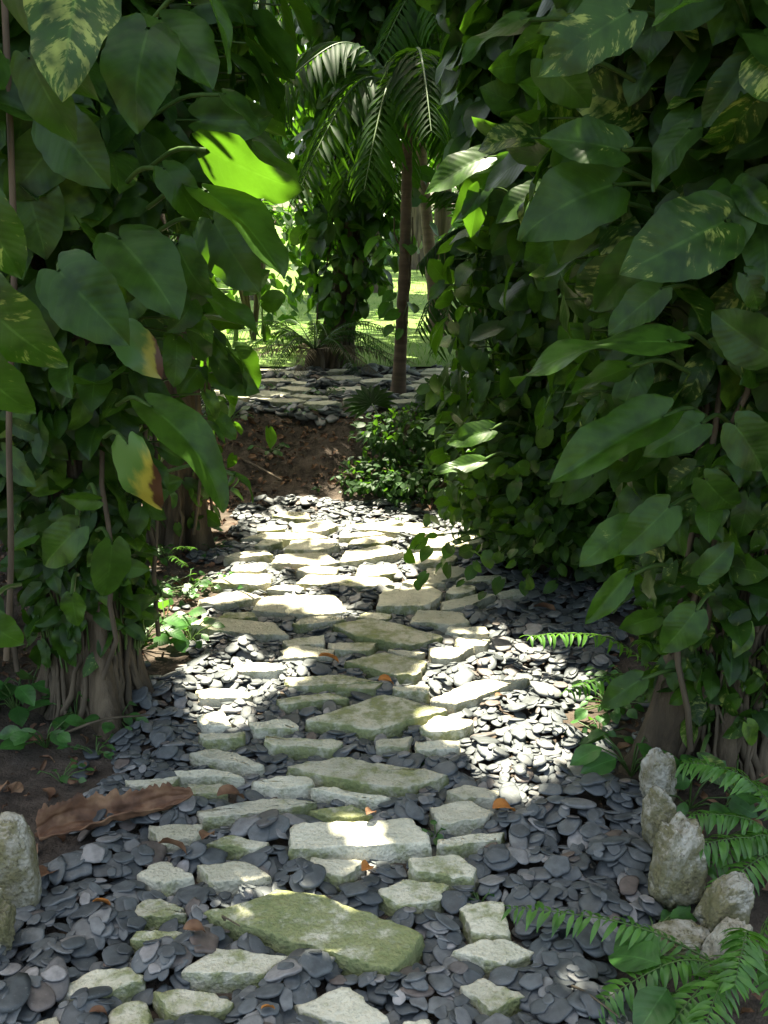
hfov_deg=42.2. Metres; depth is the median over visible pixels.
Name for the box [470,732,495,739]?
slate pebble
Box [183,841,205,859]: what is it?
slate pebble
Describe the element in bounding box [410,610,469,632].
stepping stone
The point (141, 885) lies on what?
slate pebble
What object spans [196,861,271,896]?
stepping stone
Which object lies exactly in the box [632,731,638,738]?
slate pebble
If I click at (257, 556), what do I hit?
stepping stone
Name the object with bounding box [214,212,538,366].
lawn
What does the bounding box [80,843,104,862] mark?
slate pebble
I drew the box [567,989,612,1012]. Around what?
slate pebble
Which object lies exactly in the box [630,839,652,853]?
slate pebble
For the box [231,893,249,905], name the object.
slate pebble
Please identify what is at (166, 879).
stepping stone
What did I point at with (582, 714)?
ground plant
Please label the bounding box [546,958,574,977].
slate pebble
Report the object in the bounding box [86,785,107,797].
slate pebble
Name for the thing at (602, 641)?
fern
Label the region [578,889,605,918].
slate pebble
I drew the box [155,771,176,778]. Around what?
slate pebble
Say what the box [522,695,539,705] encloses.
slate pebble
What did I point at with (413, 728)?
slate pebble
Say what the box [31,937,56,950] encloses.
slate pebble
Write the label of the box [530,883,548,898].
slate pebble
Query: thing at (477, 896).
path sprout
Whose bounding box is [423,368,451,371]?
stepping stone
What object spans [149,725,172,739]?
slate pebble
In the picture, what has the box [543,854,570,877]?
slate pebble
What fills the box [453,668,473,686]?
slate pebble
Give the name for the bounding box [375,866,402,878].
slate pebble
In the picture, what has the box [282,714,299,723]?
slate pebble
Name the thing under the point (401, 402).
stepping stone
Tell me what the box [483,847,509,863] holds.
slate pebble
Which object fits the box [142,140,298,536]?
climbing vine
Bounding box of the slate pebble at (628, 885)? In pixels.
[619,875,638,895]
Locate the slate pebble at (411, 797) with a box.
[405,793,418,801]
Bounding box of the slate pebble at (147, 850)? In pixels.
[138,844,154,855]
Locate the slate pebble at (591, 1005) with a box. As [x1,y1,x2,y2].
[579,991,607,1018]
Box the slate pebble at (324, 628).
[311,626,330,632]
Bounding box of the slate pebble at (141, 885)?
[127,879,145,888]
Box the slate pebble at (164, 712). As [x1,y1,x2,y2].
[156,707,173,715]
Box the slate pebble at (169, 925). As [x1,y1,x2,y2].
[159,918,177,931]
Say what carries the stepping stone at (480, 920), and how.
on the ground at (24, 761)
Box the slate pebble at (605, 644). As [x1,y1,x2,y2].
[599,640,619,650]
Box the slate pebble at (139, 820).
[134,811,159,823]
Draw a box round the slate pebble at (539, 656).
[530,651,549,660]
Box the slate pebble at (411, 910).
[404,907,416,912]
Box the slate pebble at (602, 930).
[594,917,618,941]
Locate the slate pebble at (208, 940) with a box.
[189,926,218,953]
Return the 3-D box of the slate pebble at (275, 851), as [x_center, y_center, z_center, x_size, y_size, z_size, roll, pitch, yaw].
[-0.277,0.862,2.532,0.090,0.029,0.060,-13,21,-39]
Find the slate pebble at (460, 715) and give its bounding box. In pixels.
[446,711,464,718]
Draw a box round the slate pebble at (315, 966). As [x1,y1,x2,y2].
[298,949,333,978]
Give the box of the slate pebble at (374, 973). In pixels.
[358,971,376,978]
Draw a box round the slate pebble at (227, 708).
[221,703,241,712]
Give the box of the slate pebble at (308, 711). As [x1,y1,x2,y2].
[299,706,315,716]
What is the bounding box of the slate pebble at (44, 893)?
[41,889,47,896]
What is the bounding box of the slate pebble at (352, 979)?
[344,974,358,984]
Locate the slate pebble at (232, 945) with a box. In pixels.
[229,937,249,949]
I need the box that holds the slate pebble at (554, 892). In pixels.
[539,883,562,901]
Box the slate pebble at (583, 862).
[571,853,590,870]
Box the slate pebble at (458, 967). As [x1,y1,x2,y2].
[448,961,468,974]
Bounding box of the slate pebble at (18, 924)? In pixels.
[14,919,23,932]
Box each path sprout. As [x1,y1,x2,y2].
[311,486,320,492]
[421,820,445,845]
[467,888,493,901]
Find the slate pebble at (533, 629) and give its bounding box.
[523,623,542,635]
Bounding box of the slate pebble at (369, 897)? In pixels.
[356,890,382,904]
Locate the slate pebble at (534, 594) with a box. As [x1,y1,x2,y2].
[526,590,541,598]
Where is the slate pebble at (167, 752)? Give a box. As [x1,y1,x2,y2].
[156,745,178,759]
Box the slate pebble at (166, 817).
[159,809,174,825]
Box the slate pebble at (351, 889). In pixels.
[338,882,368,896]
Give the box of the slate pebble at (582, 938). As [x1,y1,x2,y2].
[573,926,600,949]
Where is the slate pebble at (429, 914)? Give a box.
[424,909,448,920]
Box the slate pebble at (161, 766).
[150,762,168,771]
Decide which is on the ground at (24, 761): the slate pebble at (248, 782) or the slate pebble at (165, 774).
the slate pebble at (248, 782)
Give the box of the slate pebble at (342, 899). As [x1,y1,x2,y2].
[330,894,348,904]
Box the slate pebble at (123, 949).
[116,944,131,953]
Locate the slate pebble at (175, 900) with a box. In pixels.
[170,884,202,906]
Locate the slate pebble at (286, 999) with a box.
[279,986,292,1011]
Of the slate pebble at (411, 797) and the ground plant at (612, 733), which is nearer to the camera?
the slate pebble at (411, 797)
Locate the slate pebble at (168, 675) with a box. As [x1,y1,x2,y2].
[158,669,182,680]
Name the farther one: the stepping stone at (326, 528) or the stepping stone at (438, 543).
the stepping stone at (326, 528)
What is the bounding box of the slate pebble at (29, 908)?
[16,905,35,912]
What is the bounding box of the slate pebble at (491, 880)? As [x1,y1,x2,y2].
[478,874,504,885]
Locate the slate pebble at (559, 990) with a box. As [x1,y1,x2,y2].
[550,983,572,997]
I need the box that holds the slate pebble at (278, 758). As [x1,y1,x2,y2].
[268,753,287,763]
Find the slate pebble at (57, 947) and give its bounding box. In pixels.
[48,941,73,954]
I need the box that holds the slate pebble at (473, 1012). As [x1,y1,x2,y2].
[462,1004,479,1021]
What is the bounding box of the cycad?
[226,319,412,377]
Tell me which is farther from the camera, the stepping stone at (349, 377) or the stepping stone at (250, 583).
the stepping stone at (349, 377)
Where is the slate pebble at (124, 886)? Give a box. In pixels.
[110,880,136,892]
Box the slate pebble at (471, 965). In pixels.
[462,960,484,975]
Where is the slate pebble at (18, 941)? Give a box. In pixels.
[12,928,27,947]
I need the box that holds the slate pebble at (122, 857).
[113,852,133,862]
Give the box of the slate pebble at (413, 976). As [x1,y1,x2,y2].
[404,972,426,981]
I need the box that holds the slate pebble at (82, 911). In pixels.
[69,901,101,919]
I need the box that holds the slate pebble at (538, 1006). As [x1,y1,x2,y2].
[529,998,550,1014]
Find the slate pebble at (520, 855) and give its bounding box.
[507,846,528,864]
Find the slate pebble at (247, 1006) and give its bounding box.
[238,997,257,1014]
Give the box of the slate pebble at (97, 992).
[76,986,112,999]
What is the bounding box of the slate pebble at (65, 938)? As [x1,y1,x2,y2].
[60,935,84,941]
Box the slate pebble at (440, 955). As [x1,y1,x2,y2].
[433,945,456,964]
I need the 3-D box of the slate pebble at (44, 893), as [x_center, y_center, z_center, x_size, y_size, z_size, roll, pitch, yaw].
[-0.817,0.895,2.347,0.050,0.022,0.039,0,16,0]
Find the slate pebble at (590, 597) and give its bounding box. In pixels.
[588,593,595,600]
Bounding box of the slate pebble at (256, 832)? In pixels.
[248,822,269,841]
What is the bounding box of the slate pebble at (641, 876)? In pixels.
[627,868,647,884]
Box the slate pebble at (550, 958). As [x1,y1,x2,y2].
[541,950,558,965]
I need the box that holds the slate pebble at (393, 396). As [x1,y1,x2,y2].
[380,388,396,398]
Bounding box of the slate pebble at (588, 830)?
[578,823,601,837]
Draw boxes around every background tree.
[250,21,330,255]
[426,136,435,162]
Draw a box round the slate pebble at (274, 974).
[264,958,301,982]
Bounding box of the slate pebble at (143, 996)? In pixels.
[131,988,152,1003]
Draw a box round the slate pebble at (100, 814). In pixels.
[92,809,106,829]
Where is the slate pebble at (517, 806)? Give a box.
[510,804,525,810]
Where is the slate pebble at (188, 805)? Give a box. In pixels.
[177,796,195,811]
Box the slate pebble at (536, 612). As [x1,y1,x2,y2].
[521,609,539,614]
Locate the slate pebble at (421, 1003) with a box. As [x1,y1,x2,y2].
[409,997,427,1010]
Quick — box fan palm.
[341,385,449,450]
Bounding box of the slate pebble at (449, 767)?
[431,760,457,776]
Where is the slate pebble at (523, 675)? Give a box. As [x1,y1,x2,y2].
[514,673,533,680]
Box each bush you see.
[170,183,312,240]
[270,189,462,265]
[330,453,431,497]
[347,451,461,506]
[348,401,448,463]
[410,370,477,419]
[425,408,479,463]
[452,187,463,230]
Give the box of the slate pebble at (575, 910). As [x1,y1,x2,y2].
[555,907,577,916]
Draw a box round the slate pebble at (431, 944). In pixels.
[422,937,437,952]
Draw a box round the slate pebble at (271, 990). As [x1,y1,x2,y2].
[254,982,283,998]
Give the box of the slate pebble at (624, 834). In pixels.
[614,829,634,847]
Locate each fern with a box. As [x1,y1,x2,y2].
[158,545,197,567]
[501,901,767,1023]
[519,632,658,701]
[675,753,767,894]
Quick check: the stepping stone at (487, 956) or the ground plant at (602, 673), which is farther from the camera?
the ground plant at (602, 673)
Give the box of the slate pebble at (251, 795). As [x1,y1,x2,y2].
[244,790,263,800]
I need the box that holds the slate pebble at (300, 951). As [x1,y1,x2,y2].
[287,948,304,958]
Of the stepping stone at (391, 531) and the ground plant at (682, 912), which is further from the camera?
the stepping stone at (391, 531)
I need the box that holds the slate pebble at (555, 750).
[540,746,561,756]
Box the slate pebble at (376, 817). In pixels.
[369,811,386,821]
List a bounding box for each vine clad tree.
[22,255,160,743]
[146,214,216,558]
[317,9,374,368]
[618,259,767,786]
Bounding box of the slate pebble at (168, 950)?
[157,944,175,957]
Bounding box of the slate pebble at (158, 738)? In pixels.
[151,732,165,747]
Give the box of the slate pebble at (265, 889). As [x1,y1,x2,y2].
[251,885,271,895]
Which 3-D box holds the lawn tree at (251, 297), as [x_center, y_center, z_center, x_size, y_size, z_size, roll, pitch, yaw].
[-1.428,-6.819,14.446,5.466,7.453,6.177,0,16,0]
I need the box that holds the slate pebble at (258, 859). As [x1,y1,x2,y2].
[238,852,267,867]
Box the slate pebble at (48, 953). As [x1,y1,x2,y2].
[30,949,53,965]
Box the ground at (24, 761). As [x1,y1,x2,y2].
[0,367,767,1023]
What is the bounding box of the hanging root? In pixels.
[1,0,16,660]
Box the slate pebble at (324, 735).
[318,732,335,739]
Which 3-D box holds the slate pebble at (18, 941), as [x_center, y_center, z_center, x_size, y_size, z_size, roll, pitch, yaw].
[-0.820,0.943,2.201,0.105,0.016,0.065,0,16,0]
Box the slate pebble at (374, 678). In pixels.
[367,676,379,680]
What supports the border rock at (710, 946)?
on the ground at (24, 761)
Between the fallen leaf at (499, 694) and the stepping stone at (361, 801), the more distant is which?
the fallen leaf at (499, 694)
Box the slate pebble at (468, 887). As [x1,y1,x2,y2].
[457,885,473,889]
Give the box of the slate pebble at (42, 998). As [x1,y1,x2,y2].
[26,981,55,1012]
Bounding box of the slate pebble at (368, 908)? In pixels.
[354,903,378,916]
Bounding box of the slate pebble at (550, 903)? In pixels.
[535,898,554,912]
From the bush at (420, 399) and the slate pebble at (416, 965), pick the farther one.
the bush at (420, 399)
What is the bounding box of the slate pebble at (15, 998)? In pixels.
[0,972,30,1013]
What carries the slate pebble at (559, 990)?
on the slate pebbles at (392, 993)
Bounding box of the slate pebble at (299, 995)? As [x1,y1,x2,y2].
[291,983,316,1004]
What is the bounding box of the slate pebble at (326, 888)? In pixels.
[318,881,337,894]
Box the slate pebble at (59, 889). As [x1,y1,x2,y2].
[51,885,67,894]
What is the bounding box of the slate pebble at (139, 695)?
[132,686,147,703]
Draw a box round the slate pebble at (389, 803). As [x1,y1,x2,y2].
[377,797,397,807]
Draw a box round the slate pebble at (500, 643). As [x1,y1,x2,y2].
[492,635,511,651]
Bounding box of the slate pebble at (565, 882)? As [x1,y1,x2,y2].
[548,877,571,887]
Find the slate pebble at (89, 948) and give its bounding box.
[71,938,98,958]
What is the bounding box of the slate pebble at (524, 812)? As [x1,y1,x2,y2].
[511,807,541,816]
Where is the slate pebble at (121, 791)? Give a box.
[118,787,130,794]
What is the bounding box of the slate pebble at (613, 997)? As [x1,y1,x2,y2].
[610,989,625,1000]
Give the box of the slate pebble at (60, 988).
[44,956,69,1001]
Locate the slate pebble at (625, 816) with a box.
[612,812,634,820]
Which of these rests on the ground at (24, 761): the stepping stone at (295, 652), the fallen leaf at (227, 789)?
the stepping stone at (295, 652)
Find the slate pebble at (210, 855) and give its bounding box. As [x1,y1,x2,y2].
[198,847,227,864]
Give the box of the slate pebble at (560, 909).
[552,908,570,916]
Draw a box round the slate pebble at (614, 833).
[604,830,622,836]
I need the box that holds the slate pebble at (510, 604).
[500,599,516,610]
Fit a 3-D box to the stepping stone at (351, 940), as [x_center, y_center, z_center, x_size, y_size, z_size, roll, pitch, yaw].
[-0.156,0.949,2.257,0.496,0.068,0.183,7,18,24]
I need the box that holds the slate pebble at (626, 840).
[588,836,630,848]
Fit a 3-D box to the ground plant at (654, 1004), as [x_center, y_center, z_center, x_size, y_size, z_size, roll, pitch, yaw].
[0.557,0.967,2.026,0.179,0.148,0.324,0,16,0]
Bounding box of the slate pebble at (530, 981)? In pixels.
[518,972,542,990]
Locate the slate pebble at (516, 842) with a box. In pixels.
[509,834,527,849]
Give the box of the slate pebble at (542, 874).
[529,867,552,880]
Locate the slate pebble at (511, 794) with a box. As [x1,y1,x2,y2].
[499,785,521,805]
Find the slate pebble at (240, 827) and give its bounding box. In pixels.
[228,816,261,836]
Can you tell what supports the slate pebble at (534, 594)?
on the slate pebbles at (392, 993)
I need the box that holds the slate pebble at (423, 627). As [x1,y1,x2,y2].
[410,624,433,630]
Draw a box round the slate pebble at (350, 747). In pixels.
[340,744,357,752]
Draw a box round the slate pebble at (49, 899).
[40,889,77,907]
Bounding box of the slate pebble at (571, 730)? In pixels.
[562,723,583,738]
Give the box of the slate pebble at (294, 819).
[282,813,308,825]
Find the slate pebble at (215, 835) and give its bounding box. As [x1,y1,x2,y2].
[207,828,229,837]
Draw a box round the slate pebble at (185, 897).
[177,887,209,904]
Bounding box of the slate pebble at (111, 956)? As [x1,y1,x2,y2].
[102,942,129,965]
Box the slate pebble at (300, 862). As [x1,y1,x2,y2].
[296,857,313,873]
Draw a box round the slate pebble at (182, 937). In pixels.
[174,930,193,943]
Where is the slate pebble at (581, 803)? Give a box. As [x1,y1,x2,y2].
[561,798,596,809]
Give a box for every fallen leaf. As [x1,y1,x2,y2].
[39,865,56,876]
[89,1005,107,1015]
[93,898,110,905]
[159,837,186,854]
[183,919,205,932]
[199,829,214,839]
[217,784,244,799]
[261,1004,274,1008]
[319,653,338,662]
[361,860,373,870]
[365,807,376,814]
[378,674,393,684]
[492,798,515,810]
[495,692,506,697]
[534,602,555,610]
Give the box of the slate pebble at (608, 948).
[603,931,616,954]
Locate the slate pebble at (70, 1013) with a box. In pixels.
[60,1001,84,1023]
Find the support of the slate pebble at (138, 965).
on the stepping stone at (126, 984)
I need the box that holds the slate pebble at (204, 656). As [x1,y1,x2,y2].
[185,653,209,665]
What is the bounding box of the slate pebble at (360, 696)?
[351,691,372,700]
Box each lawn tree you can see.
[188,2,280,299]
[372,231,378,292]
[411,159,423,269]
[428,138,452,329]
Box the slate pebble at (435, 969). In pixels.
[425,965,446,973]
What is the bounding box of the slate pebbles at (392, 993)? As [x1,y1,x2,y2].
[0,363,660,1023]
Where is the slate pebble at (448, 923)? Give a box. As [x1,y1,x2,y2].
[435,912,459,930]
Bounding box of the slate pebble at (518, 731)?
[510,724,526,740]
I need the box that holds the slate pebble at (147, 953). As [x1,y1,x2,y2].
[139,940,159,962]
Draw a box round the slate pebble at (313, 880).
[299,863,325,889]
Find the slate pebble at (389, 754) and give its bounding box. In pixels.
[382,751,398,756]
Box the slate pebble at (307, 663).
[302,659,317,667]
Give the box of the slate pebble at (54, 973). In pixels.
[41,965,66,981]
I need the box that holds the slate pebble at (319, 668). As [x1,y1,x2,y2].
[310,661,331,674]
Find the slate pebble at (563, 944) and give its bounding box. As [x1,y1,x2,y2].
[552,939,573,949]
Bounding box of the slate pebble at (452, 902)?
[441,890,466,914]
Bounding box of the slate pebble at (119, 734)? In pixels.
[108,728,127,742]
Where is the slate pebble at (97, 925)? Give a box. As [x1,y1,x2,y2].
[90,916,105,935]
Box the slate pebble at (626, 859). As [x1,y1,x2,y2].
[617,846,645,870]
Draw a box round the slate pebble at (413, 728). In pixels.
[408,725,420,732]
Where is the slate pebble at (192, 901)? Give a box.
[185,897,200,916]
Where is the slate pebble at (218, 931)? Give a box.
[210,926,225,940]
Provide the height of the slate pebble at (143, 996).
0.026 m
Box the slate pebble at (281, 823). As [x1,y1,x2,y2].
[267,814,289,841]
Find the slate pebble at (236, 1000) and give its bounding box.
[226,993,243,1017]
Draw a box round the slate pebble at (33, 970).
[24,966,38,975]
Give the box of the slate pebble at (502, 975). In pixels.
[488,965,517,985]
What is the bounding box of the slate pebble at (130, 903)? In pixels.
[123,897,137,910]
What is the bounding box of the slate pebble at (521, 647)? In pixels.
[513,641,528,652]
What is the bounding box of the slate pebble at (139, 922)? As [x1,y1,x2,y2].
[127,916,146,928]
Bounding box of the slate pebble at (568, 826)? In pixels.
[557,817,579,835]
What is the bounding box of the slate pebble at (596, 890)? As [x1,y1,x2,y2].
[588,883,619,903]
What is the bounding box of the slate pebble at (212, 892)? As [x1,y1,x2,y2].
[204,886,215,895]
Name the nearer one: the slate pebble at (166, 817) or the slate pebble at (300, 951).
the slate pebble at (300, 951)
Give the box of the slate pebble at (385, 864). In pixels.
[376,860,390,870]
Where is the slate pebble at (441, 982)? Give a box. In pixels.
[428,972,452,992]
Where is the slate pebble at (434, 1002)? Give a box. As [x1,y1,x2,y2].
[427,996,454,1013]
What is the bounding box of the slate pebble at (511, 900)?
[504,884,535,914]
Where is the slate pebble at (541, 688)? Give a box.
[530,681,562,697]
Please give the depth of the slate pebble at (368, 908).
2.32 m
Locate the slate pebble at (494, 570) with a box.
[486,566,501,574]
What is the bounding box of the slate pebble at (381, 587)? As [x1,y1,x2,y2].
[376,584,387,590]
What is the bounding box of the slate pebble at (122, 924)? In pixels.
[115,909,141,932]
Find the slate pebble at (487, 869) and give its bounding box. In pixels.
[468,860,490,876]
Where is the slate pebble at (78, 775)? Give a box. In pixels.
[71,771,88,778]
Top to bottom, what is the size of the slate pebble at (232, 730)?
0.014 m
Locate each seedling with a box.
[0,665,39,704]
[0,669,49,726]
[0,714,85,749]
[28,691,89,730]
[37,758,94,783]
[57,734,115,758]
[84,701,148,733]
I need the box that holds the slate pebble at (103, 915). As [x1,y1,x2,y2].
[88,907,111,922]
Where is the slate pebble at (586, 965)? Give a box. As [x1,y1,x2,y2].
[572,955,598,978]
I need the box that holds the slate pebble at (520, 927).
[515,920,535,934]
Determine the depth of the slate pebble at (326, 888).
2.40 m
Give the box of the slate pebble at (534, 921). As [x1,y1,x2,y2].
[522,911,552,926]
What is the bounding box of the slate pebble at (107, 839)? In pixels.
[95,834,121,843]
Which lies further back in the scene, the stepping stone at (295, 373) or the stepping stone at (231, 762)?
the stepping stone at (295, 373)
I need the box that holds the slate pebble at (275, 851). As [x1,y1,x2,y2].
[269,845,288,854]
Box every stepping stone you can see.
[36,1017,59,1023]
[58,967,146,1004]
[108,1000,153,1023]
[125,776,181,789]
[130,930,181,956]
[135,898,187,930]
[137,861,194,899]
[148,824,204,856]
[152,989,233,1023]
[174,769,244,787]
[181,948,287,992]
[187,616,288,646]
[188,783,227,801]
[189,748,265,776]
[195,688,252,709]
[196,798,317,830]
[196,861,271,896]
[197,591,261,610]
[197,710,231,732]
[198,732,246,750]
[202,395,249,401]
[203,890,424,975]
[206,835,271,859]
[211,573,272,594]
[218,612,257,620]
[223,550,273,566]
[231,563,267,573]
[233,662,287,679]
[239,532,327,546]
[248,719,298,738]
[250,390,290,397]
[251,398,306,407]
[251,595,346,621]
[251,775,314,798]
[254,539,283,553]
[257,525,285,533]
[260,368,286,372]
[261,378,295,385]
[264,736,342,759]
[265,585,304,595]
[271,553,338,572]
[272,511,309,525]
[276,693,349,714]
[277,371,308,376]
[277,386,312,394]
[279,644,334,661]
[282,634,326,649]
[284,539,340,556]
[284,675,379,694]
[286,757,449,796]
[287,394,328,400]
[288,818,431,863]
[289,381,319,388]
[291,520,337,536]
[291,616,346,633]
[293,987,389,1023]
[295,566,338,577]
[297,575,394,590]
[303,400,342,409]
[305,694,447,740]
[308,804,372,821]
[310,786,390,811]
[310,857,366,891]
[317,375,362,381]
[326,369,360,374]
[326,386,368,394]
[327,642,378,658]
[332,618,442,651]
[335,681,382,697]
[339,531,384,543]
[339,545,403,567]
[343,397,352,405]
[344,652,426,684]
[345,520,403,531]
[347,536,393,548]
[356,564,401,581]
[357,612,391,621]
[360,377,391,386]
[364,526,443,542]
[375,736,413,758]
[376,586,442,615]
[378,879,449,918]
[384,374,410,377]
[387,649,424,659]
[391,399,415,408]
[392,684,429,703]
[399,392,416,398]
[401,579,445,588]
[403,522,429,527]
[403,1019,430,1023]
[407,854,478,895]
[408,384,419,388]
[408,534,485,552]
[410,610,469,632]
[411,379,428,383]
[413,551,457,570]
[414,740,460,757]
[418,716,473,740]
[419,371,449,377]
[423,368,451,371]
[426,566,464,582]
[428,646,474,669]
[428,801,494,836]
[430,678,529,714]
[436,832,505,857]
[440,593,495,611]
[444,785,499,811]
[445,585,476,600]
[445,626,489,637]
[450,939,533,978]
[454,637,491,654]
[456,575,506,589]
[459,901,510,943]
[459,978,524,1016]
[496,589,529,603]
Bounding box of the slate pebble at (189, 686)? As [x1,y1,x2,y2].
[175,675,198,689]
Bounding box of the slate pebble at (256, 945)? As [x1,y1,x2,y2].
[249,935,266,953]
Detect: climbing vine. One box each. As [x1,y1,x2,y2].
[0,0,312,679]
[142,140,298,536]
[289,0,443,328]
[363,217,438,339]
[403,0,653,599]
[452,0,767,786]
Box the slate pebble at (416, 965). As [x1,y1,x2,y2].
[412,963,425,978]
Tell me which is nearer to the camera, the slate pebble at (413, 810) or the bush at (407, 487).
the slate pebble at (413, 810)
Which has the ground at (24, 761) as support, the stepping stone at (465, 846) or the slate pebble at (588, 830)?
the stepping stone at (465, 846)
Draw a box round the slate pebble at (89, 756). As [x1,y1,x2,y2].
[82,749,100,759]
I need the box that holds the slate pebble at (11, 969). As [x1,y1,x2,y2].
[0,963,21,975]
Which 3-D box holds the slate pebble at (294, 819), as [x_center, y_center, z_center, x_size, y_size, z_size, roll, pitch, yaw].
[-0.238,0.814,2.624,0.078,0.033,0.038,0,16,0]
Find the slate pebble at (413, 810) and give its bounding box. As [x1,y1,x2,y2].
[405,800,423,820]
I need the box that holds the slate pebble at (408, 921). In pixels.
[391,906,414,927]
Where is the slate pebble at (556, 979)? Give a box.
[552,976,575,986]
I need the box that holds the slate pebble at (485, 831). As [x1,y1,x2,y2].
[470,828,489,833]
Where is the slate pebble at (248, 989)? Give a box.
[239,985,256,999]
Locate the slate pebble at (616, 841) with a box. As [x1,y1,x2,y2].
[602,838,623,844]
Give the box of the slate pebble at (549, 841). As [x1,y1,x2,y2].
[542,834,559,853]
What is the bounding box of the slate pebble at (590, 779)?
[579,772,605,786]
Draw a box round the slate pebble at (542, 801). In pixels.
[535,798,547,804]
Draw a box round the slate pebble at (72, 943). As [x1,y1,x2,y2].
[61,936,85,949]
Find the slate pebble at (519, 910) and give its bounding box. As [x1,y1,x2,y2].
[510,905,526,922]
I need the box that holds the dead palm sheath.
[35,781,192,839]
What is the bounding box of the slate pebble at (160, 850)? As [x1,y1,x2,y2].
[137,841,166,866]
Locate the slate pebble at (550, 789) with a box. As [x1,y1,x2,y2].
[538,783,562,795]
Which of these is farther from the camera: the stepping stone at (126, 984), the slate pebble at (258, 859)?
the slate pebble at (258, 859)
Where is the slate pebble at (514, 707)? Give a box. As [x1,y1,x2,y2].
[501,702,528,711]
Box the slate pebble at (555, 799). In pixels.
[546,795,564,803]
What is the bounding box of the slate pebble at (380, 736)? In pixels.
[374,733,386,745]
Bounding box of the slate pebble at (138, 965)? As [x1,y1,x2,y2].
[131,947,157,973]
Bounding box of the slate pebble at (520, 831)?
[510,824,530,837]
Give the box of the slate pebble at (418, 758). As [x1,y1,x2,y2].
[402,752,424,768]
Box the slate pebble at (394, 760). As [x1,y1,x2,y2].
[386,755,404,766]
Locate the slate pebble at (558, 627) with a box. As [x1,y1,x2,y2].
[548,623,566,631]
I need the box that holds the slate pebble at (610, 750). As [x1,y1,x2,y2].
[601,749,617,761]
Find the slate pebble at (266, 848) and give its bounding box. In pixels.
[253,846,271,852]
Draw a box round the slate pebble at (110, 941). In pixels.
[107,938,133,955]
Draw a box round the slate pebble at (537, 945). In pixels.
[529,937,551,960]
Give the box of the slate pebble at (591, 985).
[573,981,599,992]
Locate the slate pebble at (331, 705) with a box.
[322,700,337,711]
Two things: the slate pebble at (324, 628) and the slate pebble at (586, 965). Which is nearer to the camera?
the slate pebble at (586, 965)
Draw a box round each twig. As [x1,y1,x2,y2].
[65,714,149,732]
[221,915,239,926]
[241,458,282,480]
[571,985,617,1016]
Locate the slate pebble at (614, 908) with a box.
[608,899,629,916]
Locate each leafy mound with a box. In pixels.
[427,367,573,570]
[451,437,644,582]
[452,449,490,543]
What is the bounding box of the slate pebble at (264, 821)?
[255,809,278,827]
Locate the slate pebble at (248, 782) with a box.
[237,776,257,789]
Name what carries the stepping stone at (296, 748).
on the ground at (24, 761)
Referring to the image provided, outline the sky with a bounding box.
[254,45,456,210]
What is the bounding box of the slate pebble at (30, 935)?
[20,928,44,943]
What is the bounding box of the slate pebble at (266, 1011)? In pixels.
[256,1001,279,1016]
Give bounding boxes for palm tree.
[250,0,445,342]
[252,41,460,393]
[273,0,480,314]
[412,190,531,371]
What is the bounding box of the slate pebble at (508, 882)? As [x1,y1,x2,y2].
[501,876,519,887]
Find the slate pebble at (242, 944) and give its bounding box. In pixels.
[237,933,252,952]
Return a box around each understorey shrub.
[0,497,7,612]
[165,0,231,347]
[215,184,328,341]
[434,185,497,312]
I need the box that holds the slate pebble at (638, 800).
[635,793,643,806]
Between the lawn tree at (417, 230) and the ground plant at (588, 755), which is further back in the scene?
the lawn tree at (417, 230)
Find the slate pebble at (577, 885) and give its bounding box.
[570,881,588,889]
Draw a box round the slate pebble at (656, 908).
[642,901,663,916]
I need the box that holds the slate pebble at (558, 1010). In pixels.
[536,996,573,1023]
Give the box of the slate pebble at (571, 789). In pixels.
[563,782,584,794]
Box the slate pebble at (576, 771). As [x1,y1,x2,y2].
[569,765,582,777]
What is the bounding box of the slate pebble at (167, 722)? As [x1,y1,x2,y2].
[157,719,171,725]
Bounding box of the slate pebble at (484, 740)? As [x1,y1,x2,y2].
[471,736,500,744]
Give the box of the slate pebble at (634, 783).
[626,779,639,786]
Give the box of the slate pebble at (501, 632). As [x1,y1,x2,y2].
[489,629,505,636]
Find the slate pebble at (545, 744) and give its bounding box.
[536,740,554,748]
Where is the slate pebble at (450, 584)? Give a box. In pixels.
[445,581,455,588]
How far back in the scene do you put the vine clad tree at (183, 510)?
4.84 m
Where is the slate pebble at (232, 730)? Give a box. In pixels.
[226,727,242,732]
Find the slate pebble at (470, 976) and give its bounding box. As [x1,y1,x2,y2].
[463,968,482,984]
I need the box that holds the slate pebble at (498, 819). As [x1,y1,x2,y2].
[490,813,507,822]
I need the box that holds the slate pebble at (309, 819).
[295,814,322,822]
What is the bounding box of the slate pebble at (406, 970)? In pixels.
[399,966,419,974]
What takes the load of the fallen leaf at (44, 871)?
on the slate pebble at (72, 860)
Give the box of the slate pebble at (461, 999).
[454,993,469,1006]
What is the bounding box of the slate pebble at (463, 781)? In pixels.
[452,778,477,788]
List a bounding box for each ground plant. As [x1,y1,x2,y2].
[141,616,189,652]
[146,598,206,631]
[157,544,173,565]
[158,573,197,605]
[160,568,220,607]
[160,617,224,648]
[194,571,242,591]
[202,536,235,559]
[203,405,253,419]
[247,442,289,455]
[259,384,275,389]
[284,402,317,413]
[303,386,345,395]
[564,715,633,750]
[569,729,689,777]
[571,679,649,725]
[584,664,630,689]
[608,926,708,1023]
[647,905,696,925]
[669,754,757,818]
[687,754,767,823]
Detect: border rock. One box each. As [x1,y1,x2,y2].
[0,811,41,907]
[0,888,15,955]
[639,747,676,802]
[641,785,676,848]
[648,811,707,911]
[650,919,709,958]
[693,871,754,932]
[700,917,752,973]
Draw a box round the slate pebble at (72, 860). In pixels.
[57,852,84,870]

